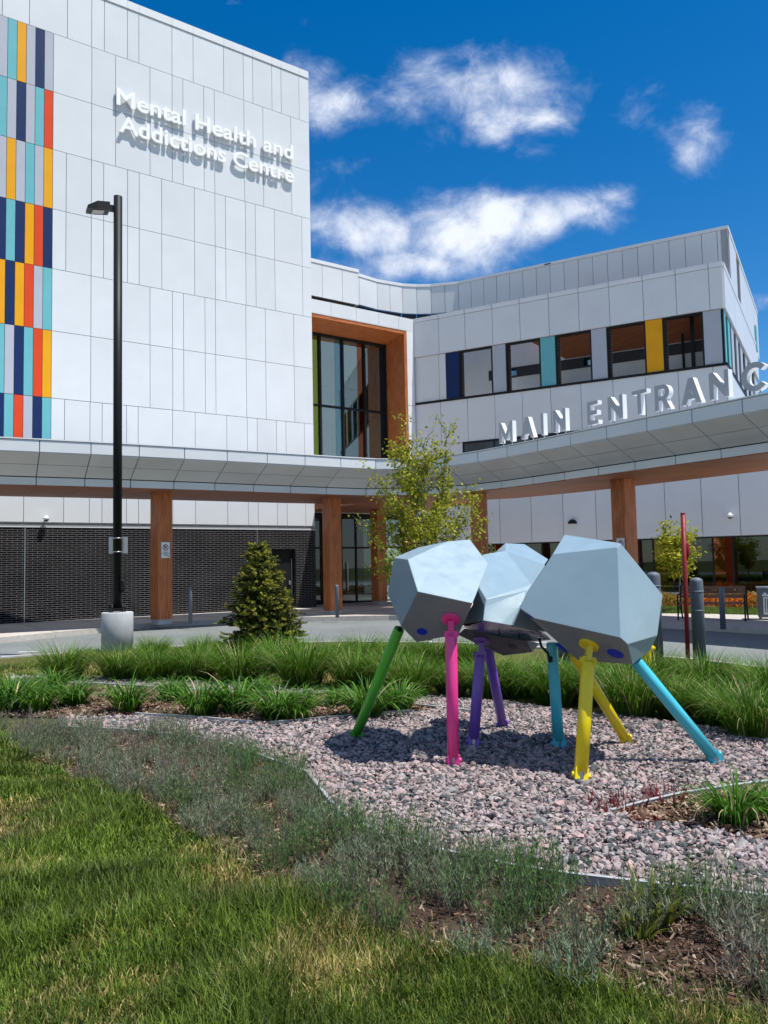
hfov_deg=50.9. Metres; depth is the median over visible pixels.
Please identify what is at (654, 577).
bollard
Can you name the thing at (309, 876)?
lavender shrub
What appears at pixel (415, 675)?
ornamental grass
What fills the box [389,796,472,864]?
lavender shrub
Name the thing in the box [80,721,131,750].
lavender shrub
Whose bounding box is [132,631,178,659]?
ornamental grass
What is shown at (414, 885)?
lavender shrub
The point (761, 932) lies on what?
lavender shrub
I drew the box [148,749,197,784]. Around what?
lavender shrub
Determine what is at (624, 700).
ornamental grass
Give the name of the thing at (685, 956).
wood litter
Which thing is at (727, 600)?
spirea shrub
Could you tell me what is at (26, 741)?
lavender shrub
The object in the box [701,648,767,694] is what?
ornamental grass
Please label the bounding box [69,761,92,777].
lavender shrub
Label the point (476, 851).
lavender shrub
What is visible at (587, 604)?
ant sculpture
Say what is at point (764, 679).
ornamental grass
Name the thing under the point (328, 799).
lavender shrub
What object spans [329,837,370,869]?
lavender shrub
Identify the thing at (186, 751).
lavender shrub
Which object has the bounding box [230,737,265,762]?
lavender shrub
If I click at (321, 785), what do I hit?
lavender shrub
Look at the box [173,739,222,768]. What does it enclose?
lavender shrub
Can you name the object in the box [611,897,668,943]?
weed
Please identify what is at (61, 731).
lavender shrub
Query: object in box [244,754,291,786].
lavender shrub
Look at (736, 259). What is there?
end window
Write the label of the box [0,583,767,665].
road
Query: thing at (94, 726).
lavender shrub
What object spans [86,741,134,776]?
lavender shrub
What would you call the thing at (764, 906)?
lavender shrub
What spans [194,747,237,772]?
lavender shrub
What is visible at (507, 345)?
window frame
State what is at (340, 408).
window frame
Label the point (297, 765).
lavender shrub
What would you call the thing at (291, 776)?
lavender shrub
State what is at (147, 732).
lavender shrub
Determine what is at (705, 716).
ornamental grass
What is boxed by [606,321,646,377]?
window frame
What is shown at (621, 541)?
parking sign
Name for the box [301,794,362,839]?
lavender shrub
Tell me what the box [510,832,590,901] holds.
lavender shrub
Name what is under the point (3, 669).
lawn grass
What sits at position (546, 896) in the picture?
lavender shrub
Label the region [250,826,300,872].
lavender shrub
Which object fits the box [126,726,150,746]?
lavender shrub
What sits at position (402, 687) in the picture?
daylily
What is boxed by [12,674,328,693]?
gravel strip
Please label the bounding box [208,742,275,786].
lavender shrub
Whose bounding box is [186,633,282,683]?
ornamental grass
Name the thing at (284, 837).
lavender shrub
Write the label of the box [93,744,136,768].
lavender shrub
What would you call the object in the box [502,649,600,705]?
ornamental grass
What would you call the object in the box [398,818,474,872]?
lavender shrub
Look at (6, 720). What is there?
lavender shrub
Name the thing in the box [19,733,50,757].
lavender shrub
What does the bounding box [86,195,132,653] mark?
street lamp
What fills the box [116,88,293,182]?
wall lettering
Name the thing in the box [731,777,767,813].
daylily
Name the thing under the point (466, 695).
garden bed
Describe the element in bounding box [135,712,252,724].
metal edging
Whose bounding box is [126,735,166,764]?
lavender shrub
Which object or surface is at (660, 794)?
red sedum
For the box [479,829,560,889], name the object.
lavender shrub
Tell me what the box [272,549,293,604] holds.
door
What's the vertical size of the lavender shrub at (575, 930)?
0.308 m
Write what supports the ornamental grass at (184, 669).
on the garden bed at (466, 695)
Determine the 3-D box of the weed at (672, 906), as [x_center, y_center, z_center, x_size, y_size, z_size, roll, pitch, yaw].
[1.197,1.666,3.490,0.361,0.240,0.386,2,-5,-42]
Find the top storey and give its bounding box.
[347,225,758,359]
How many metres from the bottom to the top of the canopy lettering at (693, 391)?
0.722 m
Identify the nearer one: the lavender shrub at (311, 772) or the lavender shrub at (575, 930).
the lavender shrub at (575, 930)
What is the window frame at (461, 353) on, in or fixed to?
in the hospital wing
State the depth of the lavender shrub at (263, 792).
5.44 m
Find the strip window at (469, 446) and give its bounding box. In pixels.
[462,430,578,452]
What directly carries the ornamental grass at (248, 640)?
on the garden bed at (466, 695)
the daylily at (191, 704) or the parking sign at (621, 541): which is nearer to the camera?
the daylily at (191, 704)
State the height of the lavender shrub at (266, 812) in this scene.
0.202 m
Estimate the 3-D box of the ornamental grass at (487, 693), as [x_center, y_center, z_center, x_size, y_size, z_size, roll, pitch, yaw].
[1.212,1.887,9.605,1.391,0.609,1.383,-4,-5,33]
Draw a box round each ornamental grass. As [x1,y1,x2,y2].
[14,634,110,680]
[79,641,157,679]
[107,642,192,680]
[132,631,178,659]
[152,633,248,680]
[173,627,229,657]
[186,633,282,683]
[229,623,316,673]
[230,634,279,656]
[247,628,354,688]
[286,635,363,671]
[309,640,400,688]
[326,630,388,662]
[345,634,428,689]
[363,644,463,696]
[369,633,425,662]
[407,637,463,665]
[414,656,473,696]
[431,650,534,698]
[439,638,495,667]
[484,646,566,698]
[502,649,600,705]
[540,657,636,706]
[574,653,702,717]
[608,641,690,684]
[623,663,723,717]
[653,671,764,725]
[658,641,751,693]
[674,665,767,738]
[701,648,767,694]
[708,643,767,702]
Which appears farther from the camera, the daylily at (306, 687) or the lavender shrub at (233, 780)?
the daylily at (306, 687)
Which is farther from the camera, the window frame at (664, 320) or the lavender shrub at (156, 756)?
the window frame at (664, 320)
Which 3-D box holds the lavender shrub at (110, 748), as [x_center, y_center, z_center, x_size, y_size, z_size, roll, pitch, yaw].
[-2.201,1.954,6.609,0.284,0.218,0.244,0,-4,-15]
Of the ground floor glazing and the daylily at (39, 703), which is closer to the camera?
the daylily at (39, 703)
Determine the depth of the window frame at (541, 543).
33.19 m
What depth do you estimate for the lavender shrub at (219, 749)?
6.60 m
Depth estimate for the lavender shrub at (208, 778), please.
5.49 m
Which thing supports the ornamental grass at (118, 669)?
on the gravel strip
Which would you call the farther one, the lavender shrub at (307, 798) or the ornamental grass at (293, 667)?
the ornamental grass at (293, 667)
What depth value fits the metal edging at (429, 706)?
8.77 m
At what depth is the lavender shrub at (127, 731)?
7.31 m
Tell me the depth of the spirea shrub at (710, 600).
25.56 m
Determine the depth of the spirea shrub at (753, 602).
24.25 m
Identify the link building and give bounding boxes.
[311,299,415,457]
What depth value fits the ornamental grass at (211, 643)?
13.90 m
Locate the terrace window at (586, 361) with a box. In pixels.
[511,358,590,375]
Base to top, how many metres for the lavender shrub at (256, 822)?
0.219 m
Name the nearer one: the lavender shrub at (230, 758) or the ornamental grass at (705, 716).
the lavender shrub at (230, 758)
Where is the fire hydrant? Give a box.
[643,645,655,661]
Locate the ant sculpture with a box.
[350,535,723,779]
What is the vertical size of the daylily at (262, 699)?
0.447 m
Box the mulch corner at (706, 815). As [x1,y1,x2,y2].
[628,789,766,833]
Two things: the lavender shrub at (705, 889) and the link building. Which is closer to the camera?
the lavender shrub at (705, 889)
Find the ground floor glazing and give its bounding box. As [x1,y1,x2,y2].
[488,535,767,594]
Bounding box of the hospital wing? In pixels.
[386,261,767,546]
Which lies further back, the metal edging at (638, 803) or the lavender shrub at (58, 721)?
the lavender shrub at (58, 721)
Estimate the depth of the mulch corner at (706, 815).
4.90 m
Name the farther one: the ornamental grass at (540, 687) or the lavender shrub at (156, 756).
the ornamental grass at (540, 687)
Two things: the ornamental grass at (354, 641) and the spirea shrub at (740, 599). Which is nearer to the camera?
the ornamental grass at (354, 641)
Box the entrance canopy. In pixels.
[0,392,767,624]
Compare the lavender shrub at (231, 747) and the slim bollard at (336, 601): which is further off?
the slim bollard at (336, 601)
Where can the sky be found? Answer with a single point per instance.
(450, 140)
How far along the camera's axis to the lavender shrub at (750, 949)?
3.00 m
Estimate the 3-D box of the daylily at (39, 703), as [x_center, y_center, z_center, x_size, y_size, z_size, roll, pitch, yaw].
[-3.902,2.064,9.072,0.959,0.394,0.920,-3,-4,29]
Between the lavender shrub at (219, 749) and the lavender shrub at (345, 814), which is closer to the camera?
the lavender shrub at (345, 814)
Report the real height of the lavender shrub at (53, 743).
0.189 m
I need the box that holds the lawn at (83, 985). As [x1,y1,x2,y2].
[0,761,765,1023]
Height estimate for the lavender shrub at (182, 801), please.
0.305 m
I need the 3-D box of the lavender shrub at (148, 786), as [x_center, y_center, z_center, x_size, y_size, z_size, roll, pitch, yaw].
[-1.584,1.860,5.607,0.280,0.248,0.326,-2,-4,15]
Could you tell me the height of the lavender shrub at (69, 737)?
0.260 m
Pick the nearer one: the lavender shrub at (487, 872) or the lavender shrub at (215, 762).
the lavender shrub at (487, 872)
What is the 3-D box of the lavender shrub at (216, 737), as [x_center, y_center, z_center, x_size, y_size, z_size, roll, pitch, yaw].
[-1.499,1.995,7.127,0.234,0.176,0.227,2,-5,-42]
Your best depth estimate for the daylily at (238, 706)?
8.72 m
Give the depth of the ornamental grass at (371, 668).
10.28 m
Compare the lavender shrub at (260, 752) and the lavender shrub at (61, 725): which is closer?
the lavender shrub at (260, 752)
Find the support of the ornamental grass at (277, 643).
on the garden bed at (466, 695)
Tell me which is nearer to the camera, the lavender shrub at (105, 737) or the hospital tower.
the lavender shrub at (105, 737)
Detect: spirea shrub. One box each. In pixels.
[661,593,675,605]
[663,595,683,605]
[704,598,725,606]
[715,598,738,606]
[728,593,755,607]
[748,595,756,607]
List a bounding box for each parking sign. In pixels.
[161,542,169,557]
[616,538,624,547]
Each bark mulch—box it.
[0,682,433,721]
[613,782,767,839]
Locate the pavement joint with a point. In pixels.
(195, 615)
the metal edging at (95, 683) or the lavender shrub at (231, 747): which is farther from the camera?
the metal edging at (95, 683)
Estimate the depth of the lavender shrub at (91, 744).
6.96 m
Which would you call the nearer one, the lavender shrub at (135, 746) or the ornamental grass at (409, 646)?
the lavender shrub at (135, 746)
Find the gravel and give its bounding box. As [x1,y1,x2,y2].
[57,695,767,892]
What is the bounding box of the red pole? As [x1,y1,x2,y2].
[680,513,689,666]
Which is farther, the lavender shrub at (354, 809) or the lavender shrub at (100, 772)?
the lavender shrub at (100, 772)
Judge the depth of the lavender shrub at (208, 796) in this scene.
5.30 m
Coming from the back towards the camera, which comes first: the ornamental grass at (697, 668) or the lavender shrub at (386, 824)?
the ornamental grass at (697, 668)
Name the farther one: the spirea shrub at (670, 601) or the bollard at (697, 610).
the spirea shrub at (670, 601)
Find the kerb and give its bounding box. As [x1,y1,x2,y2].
[0,641,757,668]
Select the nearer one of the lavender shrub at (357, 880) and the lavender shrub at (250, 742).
the lavender shrub at (357, 880)
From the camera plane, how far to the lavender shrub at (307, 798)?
5.06 m
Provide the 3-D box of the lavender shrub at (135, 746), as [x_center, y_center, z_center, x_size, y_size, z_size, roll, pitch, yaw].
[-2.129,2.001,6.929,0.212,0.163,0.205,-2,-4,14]
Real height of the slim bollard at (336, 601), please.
1.000 m
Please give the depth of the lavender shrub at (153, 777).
5.77 m
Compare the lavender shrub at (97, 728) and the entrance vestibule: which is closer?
the lavender shrub at (97, 728)
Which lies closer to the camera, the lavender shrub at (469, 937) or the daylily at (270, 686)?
the lavender shrub at (469, 937)
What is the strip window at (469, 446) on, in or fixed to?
in the hospital wing
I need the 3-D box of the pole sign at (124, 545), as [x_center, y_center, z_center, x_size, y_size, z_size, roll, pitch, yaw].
[-5.249,0.653,15.914,0.360,0.329,0.213,0,-4,-12]
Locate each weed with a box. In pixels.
[600,858,695,929]
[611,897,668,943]
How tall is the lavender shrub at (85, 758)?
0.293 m
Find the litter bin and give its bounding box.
[755,586,767,619]
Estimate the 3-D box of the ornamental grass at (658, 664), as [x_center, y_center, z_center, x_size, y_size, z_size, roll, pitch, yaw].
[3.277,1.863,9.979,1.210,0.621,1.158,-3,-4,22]
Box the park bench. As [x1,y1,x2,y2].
[677,585,748,620]
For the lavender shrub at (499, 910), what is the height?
0.252 m
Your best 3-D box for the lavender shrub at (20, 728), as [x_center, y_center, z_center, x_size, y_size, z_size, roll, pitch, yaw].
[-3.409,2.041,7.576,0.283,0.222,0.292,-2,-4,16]
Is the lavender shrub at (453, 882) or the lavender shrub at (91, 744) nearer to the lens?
the lavender shrub at (453, 882)
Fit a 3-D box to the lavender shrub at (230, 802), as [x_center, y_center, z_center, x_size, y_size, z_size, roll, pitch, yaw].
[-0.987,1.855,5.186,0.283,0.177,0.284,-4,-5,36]
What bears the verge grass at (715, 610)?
on the planting bed
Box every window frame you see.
[312,332,387,457]
[314,513,399,604]
[458,346,493,396]
[488,535,767,591]
[505,338,541,390]
[555,330,592,384]
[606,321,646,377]
[662,312,704,369]
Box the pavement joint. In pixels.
[10,605,719,632]
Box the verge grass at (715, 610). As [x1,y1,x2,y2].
[662,606,757,614]
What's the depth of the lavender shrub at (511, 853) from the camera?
4.14 m
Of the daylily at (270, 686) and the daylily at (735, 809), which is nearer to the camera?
the daylily at (735, 809)
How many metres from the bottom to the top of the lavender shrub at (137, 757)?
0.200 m
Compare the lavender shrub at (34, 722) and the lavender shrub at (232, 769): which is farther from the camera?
the lavender shrub at (34, 722)
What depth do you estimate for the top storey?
39.74 m
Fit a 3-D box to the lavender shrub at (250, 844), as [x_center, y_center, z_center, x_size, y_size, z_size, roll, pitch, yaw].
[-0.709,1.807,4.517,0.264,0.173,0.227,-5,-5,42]
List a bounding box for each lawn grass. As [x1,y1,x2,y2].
[0,661,44,676]
[10,639,466,693]
[460,655,743,679]
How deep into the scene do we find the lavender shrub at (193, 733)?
7.15 m
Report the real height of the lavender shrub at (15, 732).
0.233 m
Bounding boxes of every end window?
[733,333,735,373]
[736,259,739,300]
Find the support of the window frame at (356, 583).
in the entrance vestibule
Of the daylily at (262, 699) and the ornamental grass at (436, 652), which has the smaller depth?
the daylily at (262, 699)
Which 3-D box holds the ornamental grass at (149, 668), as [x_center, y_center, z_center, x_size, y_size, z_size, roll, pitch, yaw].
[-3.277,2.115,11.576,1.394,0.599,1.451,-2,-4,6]
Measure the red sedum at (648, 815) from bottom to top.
0.096 m
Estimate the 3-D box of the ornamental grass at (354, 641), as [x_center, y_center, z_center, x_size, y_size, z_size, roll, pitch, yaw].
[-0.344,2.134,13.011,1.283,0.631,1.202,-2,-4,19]
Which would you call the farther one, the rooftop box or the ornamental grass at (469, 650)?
the rooftop box
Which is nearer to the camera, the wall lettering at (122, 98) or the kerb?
the kerb
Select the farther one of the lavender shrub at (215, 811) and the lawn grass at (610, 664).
the lawn grass at (610, 664)
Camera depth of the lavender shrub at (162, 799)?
5.49 m
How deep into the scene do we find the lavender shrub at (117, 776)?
5.85 m
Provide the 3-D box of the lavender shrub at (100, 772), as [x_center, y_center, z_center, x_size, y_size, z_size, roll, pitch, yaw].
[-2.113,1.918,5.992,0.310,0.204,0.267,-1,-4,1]
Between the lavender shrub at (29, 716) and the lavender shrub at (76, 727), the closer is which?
the lavender shrub at (76, 727)
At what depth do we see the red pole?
11.16 m
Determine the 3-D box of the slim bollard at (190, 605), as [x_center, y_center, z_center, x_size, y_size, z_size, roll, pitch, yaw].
[-5.572,2.690,23.233,0.114,1.041,0.114,-1,-4,0]
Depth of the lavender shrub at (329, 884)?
3.66 m
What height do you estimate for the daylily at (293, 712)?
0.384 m
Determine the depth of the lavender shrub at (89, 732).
7.28 m
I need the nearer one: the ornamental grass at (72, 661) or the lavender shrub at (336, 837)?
the lavender shrub at (336, 837)
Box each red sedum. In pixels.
[578,787,623,811]
[599,783,655,811]
[632,812,664,829]
[639,777,694,804]
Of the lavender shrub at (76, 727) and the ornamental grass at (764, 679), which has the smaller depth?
the lavender shrub at (76, 727)
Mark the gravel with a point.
(498, 759)
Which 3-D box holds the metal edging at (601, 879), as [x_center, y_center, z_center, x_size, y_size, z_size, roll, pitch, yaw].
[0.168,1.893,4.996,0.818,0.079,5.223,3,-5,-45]
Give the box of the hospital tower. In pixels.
[0,0,315,623]
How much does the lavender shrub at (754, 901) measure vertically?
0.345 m
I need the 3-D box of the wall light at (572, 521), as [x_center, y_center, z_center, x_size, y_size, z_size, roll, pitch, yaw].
[8.329,0.428,35.684,0.400,0.212,0.400,-1,-4,0]
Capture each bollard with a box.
[188,587,191,623]
[335,585,338,617]
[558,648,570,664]
[647,572,663,667]
[690,577,705,667]
[718,587,725,628]
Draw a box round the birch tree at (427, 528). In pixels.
[348,411,495,645]
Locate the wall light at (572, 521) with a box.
[568,519,576,523]
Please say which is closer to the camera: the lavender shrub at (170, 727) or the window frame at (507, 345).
the lavender shrub at (170, 727)
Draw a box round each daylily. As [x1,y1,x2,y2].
[0,665,61,711]
[0,667,54,696]
[0,678,76,712]
[22,665,89,693]
[38,674,111,705]
[85,672,170,713]
[145,670,204,701]
[150,673,247,715]
[190,666,286,713]
[227,677,324,720]
[231,675,281,695]
[252,683,345,719]
[285,682,326,698]
[315,685,358,706]
[317,670,419,717]
[361,675,434,710]
[666,766,767,829]
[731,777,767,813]
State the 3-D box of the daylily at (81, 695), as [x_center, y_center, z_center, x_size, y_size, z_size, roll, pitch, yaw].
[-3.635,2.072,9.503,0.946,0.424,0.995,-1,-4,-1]
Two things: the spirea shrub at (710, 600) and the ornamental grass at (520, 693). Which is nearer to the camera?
the ornamental grass at (520, 693)
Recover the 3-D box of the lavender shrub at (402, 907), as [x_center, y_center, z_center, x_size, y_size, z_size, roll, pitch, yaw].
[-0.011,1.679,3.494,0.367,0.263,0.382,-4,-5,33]
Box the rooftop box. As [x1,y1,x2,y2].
[311,258,358,306]
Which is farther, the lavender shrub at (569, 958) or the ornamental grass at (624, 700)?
the ornamental grass at (624, 700)
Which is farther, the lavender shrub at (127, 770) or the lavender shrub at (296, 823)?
the lavender shrub at (127, 770)
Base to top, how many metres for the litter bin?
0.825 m
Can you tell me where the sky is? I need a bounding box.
[128,0,767,565]
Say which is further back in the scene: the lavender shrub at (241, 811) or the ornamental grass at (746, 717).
the ornamental grass at (746, 717)
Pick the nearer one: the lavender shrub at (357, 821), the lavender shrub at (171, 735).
the lavender shrub at (357, 821)
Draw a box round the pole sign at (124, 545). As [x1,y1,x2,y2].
[109,537,127,553]
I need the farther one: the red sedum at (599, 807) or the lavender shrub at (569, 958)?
the red sedum at (599, 807)
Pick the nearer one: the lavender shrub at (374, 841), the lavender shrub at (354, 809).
the lavender shrub at (374, 841)
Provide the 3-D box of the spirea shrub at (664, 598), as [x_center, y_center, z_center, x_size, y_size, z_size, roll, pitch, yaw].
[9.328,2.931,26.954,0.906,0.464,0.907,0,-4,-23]
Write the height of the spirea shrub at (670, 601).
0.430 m
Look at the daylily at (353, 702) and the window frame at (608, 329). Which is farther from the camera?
the window frame at (608, 329)
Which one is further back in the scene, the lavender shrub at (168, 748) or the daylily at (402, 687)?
the daylily at (402, 687)
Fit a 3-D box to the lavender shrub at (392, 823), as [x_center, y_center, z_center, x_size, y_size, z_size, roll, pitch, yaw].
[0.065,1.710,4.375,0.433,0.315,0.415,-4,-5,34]
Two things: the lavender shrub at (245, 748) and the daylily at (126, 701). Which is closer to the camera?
the lavender shrub at (245, 748)
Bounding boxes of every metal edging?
[17,680,297,693]
[62,727,205,742]
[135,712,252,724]
[230,742,766,904]
[270,709,411,724]
[413,703,469,710]
[610,779,767,812]
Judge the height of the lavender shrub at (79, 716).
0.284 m
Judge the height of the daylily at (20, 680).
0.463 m
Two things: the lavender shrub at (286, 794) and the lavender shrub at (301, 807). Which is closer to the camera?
the lavender shrub at (301, 807)
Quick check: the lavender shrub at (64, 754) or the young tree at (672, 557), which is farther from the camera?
the young tree at (672, 557)
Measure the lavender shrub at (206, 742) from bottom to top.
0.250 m
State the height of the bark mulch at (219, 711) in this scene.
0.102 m
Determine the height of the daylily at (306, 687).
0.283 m
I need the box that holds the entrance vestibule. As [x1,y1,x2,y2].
[314,512,399,604]
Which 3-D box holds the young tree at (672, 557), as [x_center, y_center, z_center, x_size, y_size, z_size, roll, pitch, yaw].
[8.621,1.520,23.963,1.568,2.892,1.549,-1,-4,0]
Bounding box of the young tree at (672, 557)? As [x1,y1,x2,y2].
[651,515,706,598]
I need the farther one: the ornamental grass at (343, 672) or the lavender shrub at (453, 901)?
the ornamental grass at (343, 672)
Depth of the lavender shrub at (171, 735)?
7.20 m
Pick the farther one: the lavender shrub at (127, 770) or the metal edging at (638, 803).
the lavender shrub at (127, 770)
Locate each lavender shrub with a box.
[0,712,12,728]
[1,721,35,742]
[5,719,33,738]
[9,725,44,747]
[13,707,44,730]
[16,712,47,731]
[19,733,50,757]
[23,711,76,745]
[25,713,63,743]
[31,735,67,751]
[40,707,84,735]
[40,718,92,745]
[42,741,77,762]
[48,713,71,725]
[52,724,69,741]
[55,714,113,742]
[62,725,96,748]
[63,734,114,764]
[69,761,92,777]
[71,737,123,773]
[72,706,104,731]
[72,719,112,743]
[78,732,108,753]
[80,717,107,735]
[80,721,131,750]
[81,756,121,781]
[82,718,116,738]
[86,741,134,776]
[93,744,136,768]
[94,757,151,796]
[97,737,132,760]
[98,722,119,735]
[102,752,148,788]
[115,727,136,744]
[115,758,146,781]
[116,715,142,733]
[121,743,152,766]
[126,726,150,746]
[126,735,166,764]
[126,736,144,753]
[128,714,171,740]
[131,761,176,797]
[134,706,181,734]
[135,767,169,786]
[137,734,171,753]
[143,711,190,741]
[145,773,183,802]
[146,738,183,769]
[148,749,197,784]
[150,765,219,812]
[152,716,201,746]
[153,750,181,775]
[154,735,184,759]
[159,760,193,789]
[161,715,218,753]
[166,800,213,830]
[172,756,194,773]
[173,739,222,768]
[174,719,211,748]
[174,740,199,760]
[175,759,226,799]
[178,773,236,809]
[186,797,237,839]
[188,727,224,753]
[190,730,239,760]
[190,782,241,819]
[191,755,231,784]
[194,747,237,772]
[202,732,221,748]
[203,729,229,747]
[207,784,275,835]
[208,741,265,771]
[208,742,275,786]
[213,785,255,815]
[216,763,255,794]
[217,756,251,780]
[218,727,248,755]
[219,730,264,764]
[222,775,256,802]
[225,733,263,750]
[227,801,277,841]
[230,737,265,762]
[236,821,280,851]
[237,769,292,801]
[238,792,287,828]
[239,767,290,795]
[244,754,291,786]
[250,744,273,762]
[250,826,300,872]
[251,741,290,771]
[258,812,312,854]
[259,751,317,797]
[265,778,337,817]
[269,736,316,773]
[270,758,303,783]
[270,785,309,814]
[270,802,347,864]
[273,777,306,803]
[277,755,322,788]
[277,787,333,824]
[278,807,321,837]
[279,850,343,890]
[285,846,388,916]
[298,774,328,796]
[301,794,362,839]
[304,834,401,903]
[309,784,345,814]
[317,787,387,827]
[317,814,361,851]
[320,788,384,841]
[327,803,401,848]
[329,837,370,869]
[333,822,384,855]
[345,810,424,872]
[348,796,441,861]
[348,867,428,937]
[351,821,430,881]
[361,804,422,842]
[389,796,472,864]
[394,829,471,889]
[397,854,446,899]
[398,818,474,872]
[411,845,503,915]
[415,844,505,904]
[437,825,505,880]
[442,833,496,880]
[443,906,516,962]
[452,832,511,864]
[456,831,522,885]
[461,867,548,942]
[463,819,596,924]
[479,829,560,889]
[480,866,539,912]
[490,839,542,873]
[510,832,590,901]
[521,914,610,986]
[528,869,640,961]
[582,856,683,931]
[614,852,712,918]
[642,853,711,918]
[655,852,767,949]
[661,839,767,923]
[688,890,767,994]
[716,858,767,921]
[727,913,767,951]
[738,942,767,1005]
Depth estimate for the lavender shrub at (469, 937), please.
3.21 m
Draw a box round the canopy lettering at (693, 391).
[499,362,767,445]
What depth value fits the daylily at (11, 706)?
9.12 m
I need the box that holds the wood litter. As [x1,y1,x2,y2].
[4,725,767,1012]
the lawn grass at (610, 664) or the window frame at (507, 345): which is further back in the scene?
the window frame at (507, 345)
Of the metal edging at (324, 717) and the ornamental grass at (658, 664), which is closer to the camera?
the metal edging at (324, 717)
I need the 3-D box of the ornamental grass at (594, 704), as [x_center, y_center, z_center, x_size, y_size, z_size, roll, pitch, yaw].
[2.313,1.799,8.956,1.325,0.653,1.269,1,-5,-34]
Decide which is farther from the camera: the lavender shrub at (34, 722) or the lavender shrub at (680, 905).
the lavender shrub at (34, 722)
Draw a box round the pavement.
[0,587,767,643]
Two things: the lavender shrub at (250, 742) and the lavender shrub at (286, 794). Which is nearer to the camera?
the lavender shrub at (286, 794)
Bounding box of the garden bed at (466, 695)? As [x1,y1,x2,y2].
[0,643,766,1021]
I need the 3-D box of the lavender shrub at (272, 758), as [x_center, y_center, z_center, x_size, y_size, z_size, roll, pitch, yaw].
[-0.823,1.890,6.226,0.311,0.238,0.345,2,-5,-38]
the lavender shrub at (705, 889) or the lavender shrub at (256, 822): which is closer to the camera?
the lavender shrub at (705, 889)
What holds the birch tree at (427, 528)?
on the garden bed at (466, 695)
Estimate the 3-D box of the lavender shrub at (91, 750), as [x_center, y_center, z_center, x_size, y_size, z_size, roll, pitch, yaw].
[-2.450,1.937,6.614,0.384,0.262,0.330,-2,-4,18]
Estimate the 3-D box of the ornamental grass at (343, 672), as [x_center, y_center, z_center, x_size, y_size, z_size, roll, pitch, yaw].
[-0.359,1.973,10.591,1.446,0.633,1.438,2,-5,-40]
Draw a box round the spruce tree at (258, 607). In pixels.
[213,541,308,656]
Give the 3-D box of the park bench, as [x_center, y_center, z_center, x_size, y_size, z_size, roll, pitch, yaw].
[8.376,2.317,20.601,1.624,0.886,0.719,-3,-4,29]
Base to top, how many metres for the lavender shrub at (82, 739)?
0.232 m
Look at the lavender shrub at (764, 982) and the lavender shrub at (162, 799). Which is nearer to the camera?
the lavender shrub at (764, 982)
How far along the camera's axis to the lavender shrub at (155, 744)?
6.89 m

